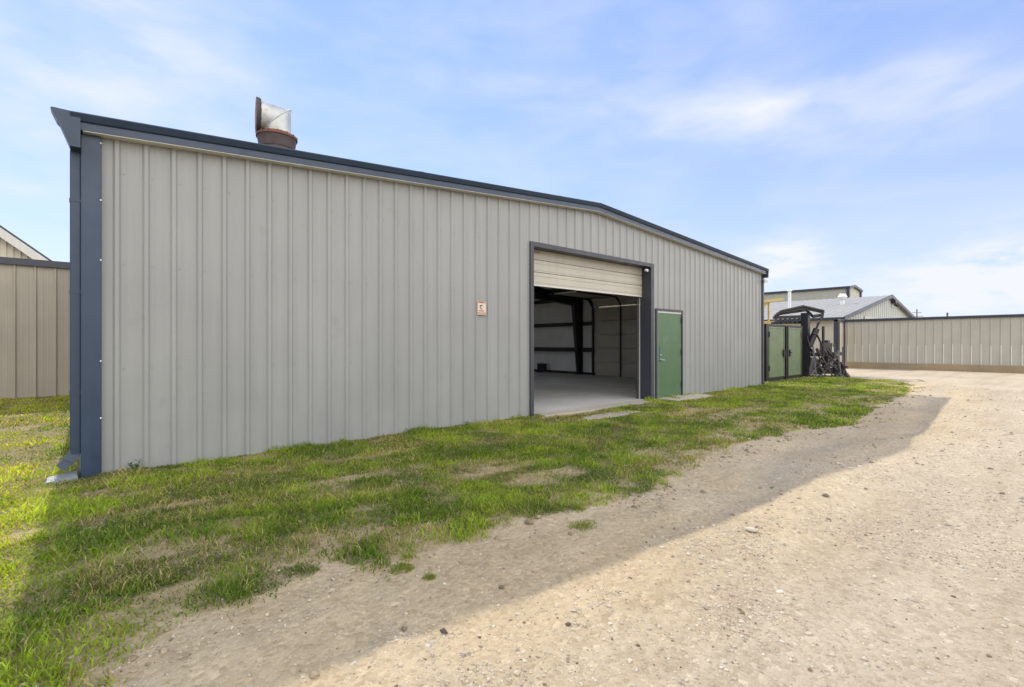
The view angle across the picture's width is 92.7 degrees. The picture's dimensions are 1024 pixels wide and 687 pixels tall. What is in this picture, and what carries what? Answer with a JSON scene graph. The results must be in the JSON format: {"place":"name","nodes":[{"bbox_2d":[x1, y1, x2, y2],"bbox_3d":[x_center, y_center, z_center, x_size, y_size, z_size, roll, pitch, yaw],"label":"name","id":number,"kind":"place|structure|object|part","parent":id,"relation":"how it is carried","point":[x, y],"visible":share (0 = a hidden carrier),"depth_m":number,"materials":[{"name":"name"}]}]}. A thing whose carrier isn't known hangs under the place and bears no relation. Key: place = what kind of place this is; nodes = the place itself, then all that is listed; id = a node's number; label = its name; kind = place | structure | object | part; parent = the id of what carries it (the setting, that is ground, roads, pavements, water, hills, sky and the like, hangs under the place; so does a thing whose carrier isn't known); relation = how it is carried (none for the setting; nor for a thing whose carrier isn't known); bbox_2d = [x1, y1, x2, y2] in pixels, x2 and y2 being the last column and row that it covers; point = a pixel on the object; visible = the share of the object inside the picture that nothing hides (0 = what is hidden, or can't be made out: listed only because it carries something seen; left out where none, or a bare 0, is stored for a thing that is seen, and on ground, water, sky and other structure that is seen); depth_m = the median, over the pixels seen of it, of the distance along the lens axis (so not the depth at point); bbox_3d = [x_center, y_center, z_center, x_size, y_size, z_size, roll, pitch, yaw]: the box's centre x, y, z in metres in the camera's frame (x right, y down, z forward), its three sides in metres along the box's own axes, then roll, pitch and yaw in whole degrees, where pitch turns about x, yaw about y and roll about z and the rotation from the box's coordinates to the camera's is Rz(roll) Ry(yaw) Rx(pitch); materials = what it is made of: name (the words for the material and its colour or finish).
{"place":"outdoors","nodes":[
{"label":"outdoors","id":0,"kind":"place"},
{"bbox_2d":[0,362,1023,686],"bbox_3d":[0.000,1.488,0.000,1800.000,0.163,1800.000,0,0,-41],"label":"ground","id":1,"kind":"structure","parent":0,"point":[320,642],"depth_m":3.00,"materials":[{"name":"beige gravel"}]},
{"bbox_2d":[0,225,51,260],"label":"gable house","id":2,"kind":"structure","parent":1,"relation":"on","point":[12,245],"depth_m":21.19,"materials":[{"name":"white metal"}]},
{"bbox_2d":[0,257,69,397],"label":"metal fence","id":3,"kind":"object","parent":1,"relation":"on","point":[34,328],"visible":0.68,"depth_m":13.45,"materials":[{"name":"beige metal"}]},
{"bbox_2d":[44,470,78,484],"bbox_3d":[-4.862,1.458,5.275,0.260,0.065,0.360,0,0,-41],"label":"splash block","id":4,"kind":"object","parent":1,"relation":"on","point":[70,476],"depth_m":5.24,"materials":[{"name":"grey concrete"}]},
{"bbox_2d":[126,458,142,471],"bbox_3d":[-4.296,1.396,5.571,0.128,0.144,0.174,0,0,28],"label":"weed","id":5,"kind":"object","parent":1,"relation":"on","point":[133,465],"visible":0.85,"depth_m":5.56,"materials":[{"name":"green plant"}]},
{"bbox_2d":[388,561,414,574],"bbox_3d":[-0.714,1.429,3.123,0.198,0.056,0.159,0,0,-41],"label":"grass tuft","id":6,"kind":"object","parent":1,"relation":"on","point":[401,566],"visible":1,"depth_m":3.12,"materials":[{"name":"green plant"}]},
{"bbox_2d":[50,96,768,477],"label":"metal shed","id":7,"kind":"structure","parent":1,"relation":"on","point":[270,290],"depth_m":7.29,"materials":[{"name":"grey metal"}]},
{"bbox_2d":[477,301,486,314],"bbox_3d":[-0.552,-0.650,8.928,0.220,0.260,0.009,0,0,-41],"label":"warning sign","id":8,"kind":"object","parent":7,"relation":"attached to","point":[481,307],"visible":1,"depth_m":8.93,"materials":[{"name":"beige"}]},
{"bbox_2d":[537,362,546,371],"bbox_3d":[1.496,1.180,24.391,0.300,0.480,0.490,0,0,-41],"label":"black box","id":9,"kind":"object","parent":7,"relation":"on","point":[541,366],"visible":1,"depth_m":24.28,"materials":[{"name":"metal"}]},
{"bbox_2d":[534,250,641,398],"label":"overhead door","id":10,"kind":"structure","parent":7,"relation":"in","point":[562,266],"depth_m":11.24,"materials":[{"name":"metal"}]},
{"bbox_2d":[549,291,638,377],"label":"overhead door","id":11,"kind":"structure","parent":7,"relation":"in","point":[624,313],"depth_m":21.14,"materials":[{"name":"black metal"}]},
{"bbox_2d":[658,313,682,397],"bbox_3d":[4.237,0.308,13.044,1.160,2.215,0.115,0,0,-41],"label":"door","id":12,"kind":"structure","parent":7,"relation":"in","point":[670,351],"depth_m":13.03,"materials":[{"name":"green paint"}]},
{"bbox_2d":[422,569,436,580],"bbox_3d":[-0.509,1.432,3.014,0.111,0.062,0.093,0,0,-41],"label":"grass tuft","id":13,"kind":"object","parent":1,"relation":"on","point":[427,577],"visible":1,"depth_m":3.01,"materials":[{"name":"green plant"}]},
{"bbox_2d":[440,628,447,633],"bbox_3d":[-0.350,1.463,2.487,0.032,0.026,0.040,0,0,-41],"label":"stone","id":14,"kind":"object","parent":1,"relation":"on","point":[443,630],"visible":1,"depth_m":2.48,"materials":[{"name":"stone"}]},
{"bbox_2d":[0,376,913,686],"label":"grass","id":15,"kind":"structure","parent":1,"relation":"on","point":[86,508],"depth_m":4.50,"materials":[{"name":"green plant"}]},
{"bbox_2d":[567,519,595,531],"bbox_3d":[0.567,1.446,3.912,0.273,0.063,0.241,0,0,-6],"label":"grass tuft","id":16,"kind":"object","parent":1,"relation":"on","point":[586,524],"visible":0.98,"depth_m":3.90,"materials":[{"name":"green plant"}]},
{"bbox_2d":[534,400,650,416],"bbox_3d":[1.985,1.486,10.933,3.700,0.128,0.438,0,0,-41],"label":"concrete apron","id":17,"kind":"object","parent":1,"relation":"on","point":[577,410],"visible":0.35,"depth_m":10.68,"materials":[{"name":"grey concrete"}]},
{"bbox_2d":[583,411,639,419],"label":"concrete slab","id":18,"kind":"structure","parent":1,"relation":"on","point":[618,414],"depth_m":9.65,"materials":[{"name":"grey concrete"}]},
{"bbox_2d":[657,394,709,400],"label":"step","id":19,"kind":"structure","parent":1,"relation":"on","point":[687,397],"depth_m":12.79,"materials":[{"name":"concrete"}]},
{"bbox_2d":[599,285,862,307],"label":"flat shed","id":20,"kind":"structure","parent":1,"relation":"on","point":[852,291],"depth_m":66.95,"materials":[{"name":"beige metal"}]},
{"bbox_2d":[744,527,757,531],"bbox_3d":[1.837,1.424,3.740,0.089,0.034,0.093,0,0,-41],"label":"stone","id":21,"kind":"object","parent":1,"relation":"on","point":[751,529],"visible":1,"depth_m":3.71,"materials":[{"name":"stone"}]},
{"bbox_2d":[764,324,801,381],"bbox_3d":[10.284,0.360,20.546,3.660,2.220,2.438,0,0,-41],"label":"gate","id":22,"kind":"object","parent":1,"relation":"on","point":[782,351],"visible":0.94,"depth_m":19.51,"materials":[{"name":"metal"}]},
{"bbox_3d":[10.376,0.325,19.128,1.530,1.970,0.168,0,0,-41],"label":"door","id":23,"kind":"part","parent":22,"relation":"part of","materials":[{"name":"green paint"}]},
{"bbox_3d":[11.794,0.325,20.346,1.410,1.970,0.168,0,0,-41],"label":"door","id":24,"kind":"part","parent":22,"relation":"part of","materials":[{"name":"green paint"}]},
{"bbox_2d":[771,305,849,376],"bbox_3d":[13.174,-0.100,21.867,3.233,3.184,1.955,0,0,6],"label":"old implement","id":25,"kind":"object","parent":1,"relation":"on","point":[812,366],"visible":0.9,"depth_m":21.35,"materials":[{"name":"black metal"}]},
{"bbox_2d":[764,289,914,364],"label":"gable shed","id":26,"kind":"structure","parent":1,"relation":"on","point":[842,306],"depth_m":38.36,"materials":[{"name":"white metal"}]},
{"bbox_2d":[912,309,922,316],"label":"utility pole","id":27,"kind":"object","parent":1,"relation":"on","point":[916,312],"visible":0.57,"depth_m":54.62,"materials":[{"name":"white wood"}]},
{"bbox_2d":[834,314,1023,373],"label":"metal fence","id":28,"kind":"object","parent":1,"relation":"on","point":[984,343],"visible":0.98,"depth_m":26.08,"materials":[{"name":"beige metal"}]},
{"bbox_2d":[0,0,1023,316],"label":"sky","id":29,"kind":"structure","parent":0,"point":[875,146],"materials":[{"name":"blue"}]},
{"bbox_2d":[764,298,783,323],"bbox_3d":[12.923,-0.397,24.629,1.438,3.794,0.500,0,0,0],"label":"yellow hoist","id":30,"kind":"object","parent":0,"point":[768,301],"visible":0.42,"depth_m":24.43,"materials":[{"name":"paint"}]}
]}

